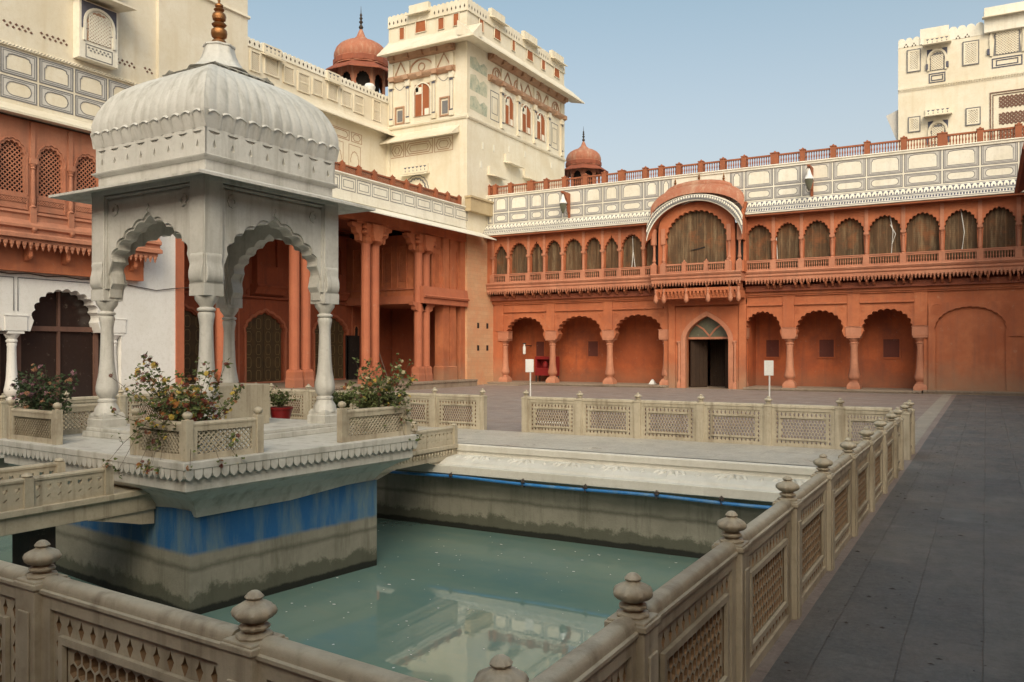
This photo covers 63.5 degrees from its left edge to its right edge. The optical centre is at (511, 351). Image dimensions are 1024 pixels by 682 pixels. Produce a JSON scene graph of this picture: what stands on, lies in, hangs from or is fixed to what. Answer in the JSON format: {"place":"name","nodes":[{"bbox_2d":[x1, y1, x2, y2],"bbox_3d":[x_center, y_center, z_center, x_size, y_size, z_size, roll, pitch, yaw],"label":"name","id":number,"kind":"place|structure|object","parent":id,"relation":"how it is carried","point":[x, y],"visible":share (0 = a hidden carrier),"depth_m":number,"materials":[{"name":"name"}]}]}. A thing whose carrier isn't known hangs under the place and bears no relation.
{"place":"outdoors","nodes":[
{"label":"outdoors","id":0,"kind":"place"},
{"bbox_2d":[48,0,375,446],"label":"garden pavilion","id":1,"kind":"structure","parent":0,"point":[218,159],"depth_m":11.99,"materials":[{"name":"grey stone"}]},
{"bbox_2d":[164,383,268,423],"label":"stone seat block","id":2,"kind":"structure","parent":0,"point":[252,396],"depth_m":12.50,"materials":[{"name":"beige stone"}]},
{"bbox_2d":[0,518,698,681],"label":"pool water","id":3,"kind":"structure","parent":0,"point":[468,625],"depth_m":10.64,"materials":[{"name":"teal liquid"}]},
{"bbox_2d":[56,480,376,613],"bbox_3d":[-4.584,3.060,12.426,4.100,2.280,3.060,0,0,37],"label":"pavilion pedestal","id":4,"kind":"object","parent":3,"relation":"in","point":[185,560],"visible":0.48,"depth_m":10.90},
{"bbox_2d":[0,429,418,517],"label":"pavilion platform","id":5,"kind":"structure","parent":4,"relation":"on","point":[277,470],"depth_m":10.62,"materials":[{"name":"grey stone"}]},
{"bbox_2d":[7,396,117,444],"bbox_3d":[-6.217,0.966,12.122,1.416,0.568,1.613,0,0,35],"label":"corner planter","id":6,"kind":"object","parent":5,"relation":"on","point":[39,426],"visible":0.84,"depth_m":11.60,"materials":[{"name":"beige stone"}]},
{"bbox_2d":[9,364,78,413],"bbox_3d":[-6.734,0.700,11.892,0.956,1.068,0.823,0,0,30],"label":"flowering shrub","id":7,"kind":"object","parent":6,"relation":"in","point":[31,399],"visible":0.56,"depth_m":11.83,"materials":[{"name":"green plant"}]},
{"bbox_2d":[130,407,263,461],"bbox_3d":[-3.855,0.966,10.151,1.166,0.568,1.093,0,0,35],"label":"corner planter","id":8,"kind":"object","parent":5,"relation":"on","point":[186,433],"visible":0.98,"depth_m":9.78,"materials":[{"name":"beige stone"}]},
{"bbox_2d":[102,351,245,478],"bbox_3d":[-4.001,0.720,9.912,1.552,1.460,1.604,0,0,30],"label":"flowering shrub","id":9,"kind":"object","parent":8,"relation":"in","point":[171,403],"visible":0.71,"depth_m":9.76,"materials":[{"name":"green plant"}]},
{"bbox_2d":[269,385,300,418],"bbox_3d":[-4.041,0.919,14.594,0.605,0.663,0.568,0,0,30],"label":"potted plant","id":10,"kind":"object","parent":5,"relation":"on","point":[280,409],"visible":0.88,"depth_m":14.48,"materials":[{"name":"green plant"}]},
{"bbox_2d":[332,386,358,409],"bbox_3d":[-2.753,0.900,13.533,0.700,0.701,0.557,0,0,30],"label":"potted plant","id":11,"kind":"object","parent":5,"relation":"on","point":[347,398],"visible":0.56,"depth_m":13.44,"materials":[{"name":"green plant"}]},
{"bbox_2d":[337,397,410,442],"bbox_3d":[-2.378,0.966,12.217,1.116,0.568,1.413,0,0,35],"label":"corner planter","id":12,"kind":"object","parent":5,"relation":"on","point":[389,429],"visible":0.83,"depth_m":11.85,"materials":[{"name":"beige stone"}]},
{"bbox_2d":[340,353,421,440],"bbox_3d":[-1.989,0.736,12.361,1.296,1.440,1.125,0,0,-37],"label":"flowering shrub","id":13,"kind":"object","parent":12,"relation":"in","point":[379,397],"visible":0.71,"depth_m":12.27,"materials":[{"name":"green plant"}]},
{"bbox_2d":[286,544,675,679],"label":"floating petals","id":14,"kind":"object","parent":3,"relation":"on","point":[463,575],"visible":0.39,"depth_m":11.36,"materials":[{"name":"white plant"}]},
{"bbox_2d":[365,83,374,90],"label":"satellite dish","id":15,"kind":"object","parent":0,"point":[370,86],"visible":0.52,"depth_m":43.11,"materials":[{"name":"white metal"}]},
{"bbox_2d":[379,352,387,375],"bbox_3d":[-6.215,-0.160,38.246,1.134,3.100,0.070,0,0,8],"label":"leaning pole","id":16,"kind":"object","parent":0,"point":[383,364],"depth_m":38.19,"materials":[{"name":"brown wood"}]},
{"bbox_2d":[0,458,771,558],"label":"pool basin","id":17,"kind":"object","parent":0,"point":[683,528],"visible":0.08,"depth_m":13.98,"materials":[{"name":"concrete"}]},
{"bbox_2d":[12,526,55,569],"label":"bridge pier","id":18,"kind":"structure","parent":17,"relation":"on","point":[23,543],"depth_m":9.36,"materials":[{"name":"stone"}]},
{"bbox_2d":[0,457,155,536],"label":"stone bridge","id":19,"kind":"structure","parent":18,"relation":"on","point":[31,499],"depth_m":9.48,"materials":[{"name":"beige stone"}]},
{"bbox_2d":[399,443,817,501],"bbox_3d":[-1.411,1.950,15.224,15.020,0.500,0.680,0,0,30],"label":"pool rim","id":20,"kind":"object","parent":17,"relation":"on","point":[705,483],"visible":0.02,"depth_m":13.32,"materials":[{"name":"white stone"}]},
{"bbox_2d":[374,421,457,479],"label":"stone bridge","id":21,"kind":"structure","parent":20,"relation":"on","point":[435,446],"depth_m":14.65,"materials":[{"name":"beige stone"}]},
{"bbox_2d":[388,471,771,508],"bbox_3d":[0.828,2.205,13.520,9.201,0.151,0.119,0,0,30],"label":"blue pipe","id":22,"kind":"object","parent":20,"relation":"attached to","point":[585,489],"visible":0.74,"depth_m":13.24,"materials":[{"name":"paint"}]},
{"bbox_2d":[454,455,806,485],"bbox_3d":[-1.748,1.942,15.396,14.373,0.152,0.398,0,0,30],"label":"rim carving","id":23,"kind":"object","parent":20,"relation":"attached to","point":[799,482],"visible":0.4,"depth_m":13.36,"materials":[{"name":"white stone"}]},
{"bbox_2d":[79,384,994,681],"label":"courtyard ground","id":24,"kind":"structure","parent":0,"point":[503,408],"depth_m":27.14,"materials":[{"name":"grey stone"}]},
{"bbox_2d":[0,388,162,438],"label":"pool balustrade","id":25,"kind":"object","parent":24,"relation":"on","point":[126,405],"visible":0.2,"depth_m":17.44,"materials":[{"name":"beige stone"}]},
{"bbox_2d":[0,0,250,406],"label":"white palace","id":26,"kind":"structure","parent":24,"relation":"on","point":[69,69],"depth_m":23.54,"materials":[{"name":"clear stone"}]},
{"bbox_2d":[0,272,188,290],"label":"sagging cable","id":27,"kind":"object","parent":26,"relation":"attached to","point":[86,279],"visible":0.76,"depth_m":23.56,"materials":[{"name":"metal"}]},
{"bbox_2d":[83,8,115,49],"bbox_3d":[-11.968,-9.418,24.025,0.050,1.035,0.990,0,0,30],"label":"lattice window","id":28,"kind":"structure","parent":26,"relation":"in","point":[97,23],"depth_m":24.01,"materials":[{"name":"stone"}]},
{"bbox_2d":[175,160,495,391],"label":"red portico","id":29,"kind":"structure","parent":24,"relation":"on","point":[402,292],"depth_m":37.33,"materials":[{"name":"stone"}]},
{"bbox_2d":[184,243,189,290],"bbox_3d":[-12.642,-4.050,32.305,0.550,3.300,1.800,0,0,30],"label":"blind window","id":30,"kind":"structure","parent":29,"relation":"in","point":[186,261],"depth_m":32.19,"materials":[{"name":"orange paint"}]},
{"bbox_2d":[184,310,198,383],"bbox_3d":[-13.016,-0.160,32.519,0.088,3.080,2.200,0,0,30],"label":"door","id":31,"kind":"structure","parent":29,"relation":"in","point":[191,322],"depth_m":32.88,"materials":[{"name":"brown wood"}]},
{"bbox_2d":[246,313,281,381],"bbox_3d":[-10.904,-0.160,36.207,0.088,3.080,2.200,0,0,30],"label":"door","id":32,"kind":"structure","parent":29,"relation":"in","point":[263,332],"depth_m":36.21,"materials":[{"name":"brown wood"}]},
{"bbox_2d":[250,239,287,297],"bbox_3d":[-10.530,-4.050,35.993,0.550,3.300,1.800,0,0,30],"label":"blind window","id":33,"kind":"structure","parent":29,"relation":"in","point":[267,263],"depth_m":35.96,"materials":[{"name":"orange paint"}]},
{"bbox_2d":[248,37,395,182],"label":"white upper wing","id":34,"kind":"structure","parent":29,"relation":"on","point":[356,114],"depth_m":40.86,"materials":[{"name":"beige paint"}]},
{"bbox_2d":[250,49,260,73],"bbox_3d":[-11.179,-12.635,36.047,0.070,0.910,0.590,0,0,30],"label":"lattice window","id":35,"kind":"structure","parent":34,"relation":"in","point":[255,57],"depth_m":36.06,"materials":[{"name":"stone"}]},
{"bbox_2d":[264,55,279,78],"bbox_3d":[-10.707,-12.700,36.872,0.070,0.840,0.890,0,0,30],"label":"wall panel","id":36,"kind":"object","parent":34,"relation":"in","point":[271,68],"depth_m":36.89,"materials":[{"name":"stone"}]},
{"bbox_2d":[283,64,294,85],"bbox_3d":[-10.185,-12.615,37.783,0.070,0.810,0.690,0,0,30],"label":"lattice window","id":37,"kind":"structure","parent":34,"relation":"in","point":[288,72],"depth_m":37.77,"materials":[{"name":"stone"}]},
{"bbox_2d":[297,71,309,94],"bbox_3d":[-9.713,-12.535,38.607,0.070,0.910,0.790,0,0,30],"label":"wall panel","id":38,"kind":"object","parent":34,"relation":"in","point":[303,80],"depth_m":38.59,"materials":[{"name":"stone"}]},
{"bbox_2d":[312,77,323,97],"bbox_3d":[-9.253,-12.585,39.410,0.070,0.810,0.740,0,0,30],"label":"lattice window","id":39,"kind":"structure","parent":34,"relation":"in","point":[317,84],"depth_m":39.42,"materials":[{"name":"stone"}]},
{"bbox_2d":[327,81,337,102],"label":"lattice window","id":40,"kind":"structure","parent":34,"relation":"in","point":[333,95],"depth_m":40.32,"materials":[{"name":"stone"}]},
{"bbox_2d":[341,89,351,108],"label":"lattice window","id":41,"kind":"structure","parent":34,"relation":"in","point":[346,96],"depth_m":41.19,"materials":[{"name":"stone"}]},
{"bbox_2d":[326,13,387,94],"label":"domed kiosk","id":42,"kind":"object","parent":34,"relation":"on","point":[356,59],"visible":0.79,"depth_m":48.82,"materials":[{"name":"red stone"}]},
{"bbox_2d":[353,93,363,115],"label":"lattice window","id":43,"kind":"structure","parent":34,"relation":"in","point":[358,100],"depth_m":41.97,"materials":[{"name":"stone"}]},
{"bbox_2d":[372,98,381,122],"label":"lattice window","id":44,"kind":"structure","parent":34,"relation":"in","point":[376,104],"depth_m":43.24,"materials":[{"name":"stone"}]},
{"bbox_2d":[315,318,343,378],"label":"door","id":45,"kind":"structure","parent":29,"relation":"in","point":[337,333],"depth_m":40.21,"materials":[{"name":"brown wood"}]},
{"bbox_2d":[338,234,351,301],"bbox_3d":[-8.468,-4.050,39.594,0.550,3.300,1.800,0,0,30],"label":"blind window","id":46,"kind":"structure","parent":29,"relation":"in","point":[343,295],"depth_m":39.99,"materials":[{"name":"orange paint"}]},
{"bbox_2d":[345,335,359,379],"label":"dark doorway","id":47,"kind":"structure","parent":29,"relation":"in","point":[353,350],"depth_m":41.01,"materials":[{"name":"black"}]},
{"bbox_2d":[377,0,584,384],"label":"square tower","id":48,"kind":"structure","parent":24,"relation":"on","point":[480,97],"depth_m":43.12,"materials":[{"name":"beige stone"}]},
{"bbox_2d":[397,110,401,121],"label":"lattice window","id":49,"kind":"structure","parent":48,"relation":"in","point":[399,113],"depth_m":43.71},
{"bbox_2d":[395,106,404,124],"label":"window frame","id":50,"kind":"structure","parent":48,"relation":"in","point":[403,107],"depth_m":43.63,"materials":[{"name":"stone"}]},
{"bbox_2d":[399,27,404,39],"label":"window","id":51,"kind":"structure","parent":48,"relation":"in","point":[401,30],"depth_m":43.61,"materials":[{"name":"orange wood"}]},
{"bbox_2d":[415,15,426,33],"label":"window","id":52,"kind":"structure","parent":48,"relation":"in","point":[420,26],"depth_m":43.03,"materials":[{"name":"orange wood"}]},
{"bbox_2d":[415,82,429,116],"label":"shuttered window","id":53,"kind":"structure","parent":48,"relation":"in","point":[426,92],"depth_m":42.94,"materials":[{"name":"wood"}]},
{"bbox_2d":[438,17,444,29],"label":"window","id":54,"kind":"structure","parent":48,"relation":"in","point":[441,21],"depth_m":42.37,"materials":[{"name":"orange wood"}]},
{"bbox_2d":[439,96,449,116],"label":"window frame","id":55,"kind":"structure","parent":48,"relation":"in","point":[448,97],"depth_m":42.26,"materials":[{"name":"wood"}]},
{"bbox_2d":[442,100,447,113],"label":"lattice window","id":56,"kind":"structure","parent":48,"relation":"in","point":[444,103],"depth_m":42.27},
{"bbox_2d":[453,12,458,26],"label":"window","id":57,"kind":"structure","parent":48,"relation":"in","point":[455,15],"depth_m":41.95,"materials":[{"name":"orange wood"}]},
{"bbox_2d":[479,18,483,32],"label":"window","id":58,"kind":"structure","parent":48,"relation":"in","point":[480,20],"depth_m":42.86,"materials":[{"name":"orange wood"}]},
{"bbox_2d":[494,24,500,41],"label":"window","id":59,"kind":"structure","parent":48,"relation":"in","point":[497,34],"depth_m":44.18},
{"bbox_2d":[505,95,512,126],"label":"shuttered window","id":60,"kind":"structure","parent":48,"relation":"in","point":[508,109],"depth_m":45.29,"materials":[{"name":"wood"}]},
{"bbox_2d":[511,39,515,51],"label":"window","id":61,"kind":"structure","parent":48,"relation":"in","point":[513,43],"depth_m":45.68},
{"bbox_2d":[522,104,530,134],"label":"shuttered window","id":62,"kind":"structure","parent":48,"relation":"in","point":[528,112],"depth_m":46.87,"materials":[{"name":"wood"}]},
{"bbox_2d":[526,46,533,62],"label":"window","id":63,"kind":"structure","parent":48,"relation":"in","point":[529,56],"depth_m":47.30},
{"bbox_2d":[536,112,544,141],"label":"shuttered window","id":64,"kind":"structure","parent":48,"relation":"in","point":[542,119],"depth_m":48.56,"materials":[{"name":"wood"}]},
{"bbox_2d":[541,59,545,70],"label":"window","id":65,"kind":"structure","parent":48,"relation":"in","point":[543,63],"depth_m":48.77,"materials":[{"name":"orange wood"}]},
{"bbox_2d":[554,64,559,79],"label":"window","id":66,"kind":"structure","parent":48,"relation":"in","point":[556,72],"depth_m":50.31,"materials":[{"name":"orange wood"}]},
{"bbox_2d":[484,383,527,385],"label":"step","id":67,"kind":"object","parent":24,"relation":"on","point":[506,384],"visible":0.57,"depth_m":41.58,"materials":[{"name":"stone"}]},
{"bbox_2d":[525,359,533,395],"bbox_3d":[0.412,0.935,18.548,0.200,1.530,0.195,0,0,30],"label":"notice post","id":68,"kind":"object","parent":24,"relation":"on","point":[529,365],"visible":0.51,"depth_m":18.52,"materials":[{"name":"white metal"}]},
{"bbox_2d":[521,390,892,449],"bbox_3d":[3.320,1.250,15.730,7.128,0.901,0.164,0,0,30],"label":"pool balustrade","id":69,"kind":"object","parent":24,"relation":"on","point":[639,413],"visible":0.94,"depth_m":15.53,"materials":[{"name":"beige stone"}]},
{"bbox_2d":[482,122,1023,395],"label":"red palace wing","id":70,"kind":"structure","parent":24,"relation":"on","point":[899,271],"depth_m":36.40,"materials":[{"name":"paint"}]},
{"bbox_2d":[522,343,531,353],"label":"wall lamp","id":71,"kind":"object","parent":70,"relation":"attached to","point":[524,349],"visible":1,"depth_m":44.05,"materials":[{"name":"white metal"}]},
{"bbox_2d":[535,356,559,381],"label":"fire cabinet","id":72,"kind":"object","parent":70,"relation":"on","point":[541,365],"visible":0.83,"depth_m":43.27,"materials":[{"name":"red metal"}]},
{"bbox_2d":[559,191,569,217],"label":"wall lantern","id":73,"kind":"object","parent":70,"relation":"attached to","point":[564,200],"depth_m":40.27,"materials":[{"name":"white glass"}]},
{"bbox_2d":[565,126,607,186],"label":"domed kiosk","id":74,"kind":"object","parent":70,"relation":"on","point":[582,159],"visible":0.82,"depth_m":59.00,"materials":[{"name":"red stone"}]},
{"bbox_2d":[690,340,707,386],"bbox_3d":[8.833,0.560,39.123,0.950,2.240,0.110,0,0,-25],"label":"door leaf","id":75,"kind":"structure","parent":70,"relation":"in","point":[698,348],"depth_m":39.08,"materials":[{"name":"brown wood"}]},
{"bbox_2d":[725,340,727,387],"bbox_3d":[10.041,0.560,38.466,0.110,2.240,0.950,0,0,2],"label":"door leaf","id":76,"kind":"structure","parent":70,"relation":"in","point":[726,341],"depth_m":38.54,"materials":[{"name":"brown wood"}]},
{"bbox_2d":[804,164,813,196],"bbox_3d":[12.537,-7.128,34.810,0.400,1.344,0.905,0,0,30],"label":"wall lantern","id":77,"kind":"object","parent":70,"relation":"attached to","point":[809,179],"depth_m":34.54,"materials":[{"name":"white glass"}]},
{"bbox_2d":[764,360,773,395],"bbox_3d":[4.959,0.935,15.944,0.200,1.530,0.195,0,0,30],"label":"notice post","id":78,"kind":"object","parent":24,"relation":"on","point":[769,368],"visible":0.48,"depth_m":15.92,"materials":[{"name":"white metal"}]},
{"bbox_2d":[900,399,914,459],"bbox_3d":[6.422,1.250,13.447,0.164,0.901,1.040,0,0,30],"label":"post","id":79,"kind":"object","parent":24,"relation":"on","point":[908,413],"visible":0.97,"depth_m":13.00,"materials":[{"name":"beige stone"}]},
{"bbox_2d":[915,394,950,445],"bbox_3d":[11.939,1.692,23.442,0.380,0.001,21.350,0,0,30],"label":"kerb stripe","id":80,"kind":"object","parent":24,"relation":"on","point":[924,421],"visible":0.67,"depth_m":21.27,"materials":[{"name":"beige stone"}]},
{"bbox_2d":[1014,144,1023,193],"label":"palace wing","id":81,"kind":"structure","parent":24,"relation":"on","point":[1019,187],"depth_m":27.57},
{"bbox_2d":[418,426,843,465],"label":"pool terrace","id":82,"kind":"structure","parent":0,"point":[745,452],"depth_m":14.77,"materials":[{"name":"stone"}]},
{"bbox_2d":[269,383,487,429],"bbox_3d":[-3.634,1.250,19.713,7.060,0.901,0.164,0,0,30],"label":"pool balustrade","id":83,"kind":"object","parent":82,"relation":"on","point":[434,403],"visible":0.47,"depth_m":18.54,"materials":[{"name":"beige stone"}]},
{"bbox_2d":[248,0,1023,222],"label":"sky","id":84,"kind":"structure","parent":0,"point":[667,83],"materials":[{"name":"blue"}]},
{"bbox_2d":[762,395,1023,681],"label":"walkway paving","id":85,"kind":"structure","parent":0,"point":[978,589],"depth_m":6.22,"materials":[{"name":"grey stone"}]},
{"bbox_2d":[784,426,1015,681],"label":"ground litter","id":86,"kind":"object","parent":85,"relation":"on","point":[786,662],"visible":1,"depth_m":6.26,"materials":[{"name":"plant"}]},
{"bbox_2d":[886,1,1023,149],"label":"white tower block","id":87,"kind":"structure","parent":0,"point":[961,79],"depth_m":50.90,"materials":[{"name":"paint"}]},
{"bbox_2d":[907,48,920,72],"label":"lattice window","id":88,"kind":"structure","parent":87,"relation":"in","point":[914,55],"depth_m":52.25,"materials":[{"name":"beige stone"}]},
{"bbox_2d":[908,116,920,132],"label":"lattice window","id":89,"kind":"structure","parent":87,"relation":"in","point":[914,123],"depth_m":52.24,"materials":[{"name":"beige stone"}]},
{"bbox_2d":[962,39,978,65],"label":"lattice window","id":90,"kind":"structure","parent":87,"relation":"in","point":[970,49],"depth_m":50.70,"materials":[{"name":"beige stone"}]},
{"bbox_2d":[966,106,980,125],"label":"lattice window","id":91,"kind":"structure","parent":87,"relation":"in","point":[973,115],"depth_m":50.63,"materials":[{"name":"beige stone"}]},
{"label":"pool edge slabs","id":92,"kind":"structure","parent":0,"visible":0},
{"bbox_2d":[0,540,427,681],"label":"pool balustrade","id":93,"kind":"object","parent":92,"relation":"on","point":[55,626],"visible":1,"depth_m":3.11,"materials":[{"name":"beige stone"}]},
{"bbox_2d":[473,407,903,681],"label":"pool balustrade","id":94,"kind":"object","parent":92,"relation":"on","point":[727,607],"visible":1,"depth_m":4.09,"materials":[{"name":"beige stone"}]}
]}

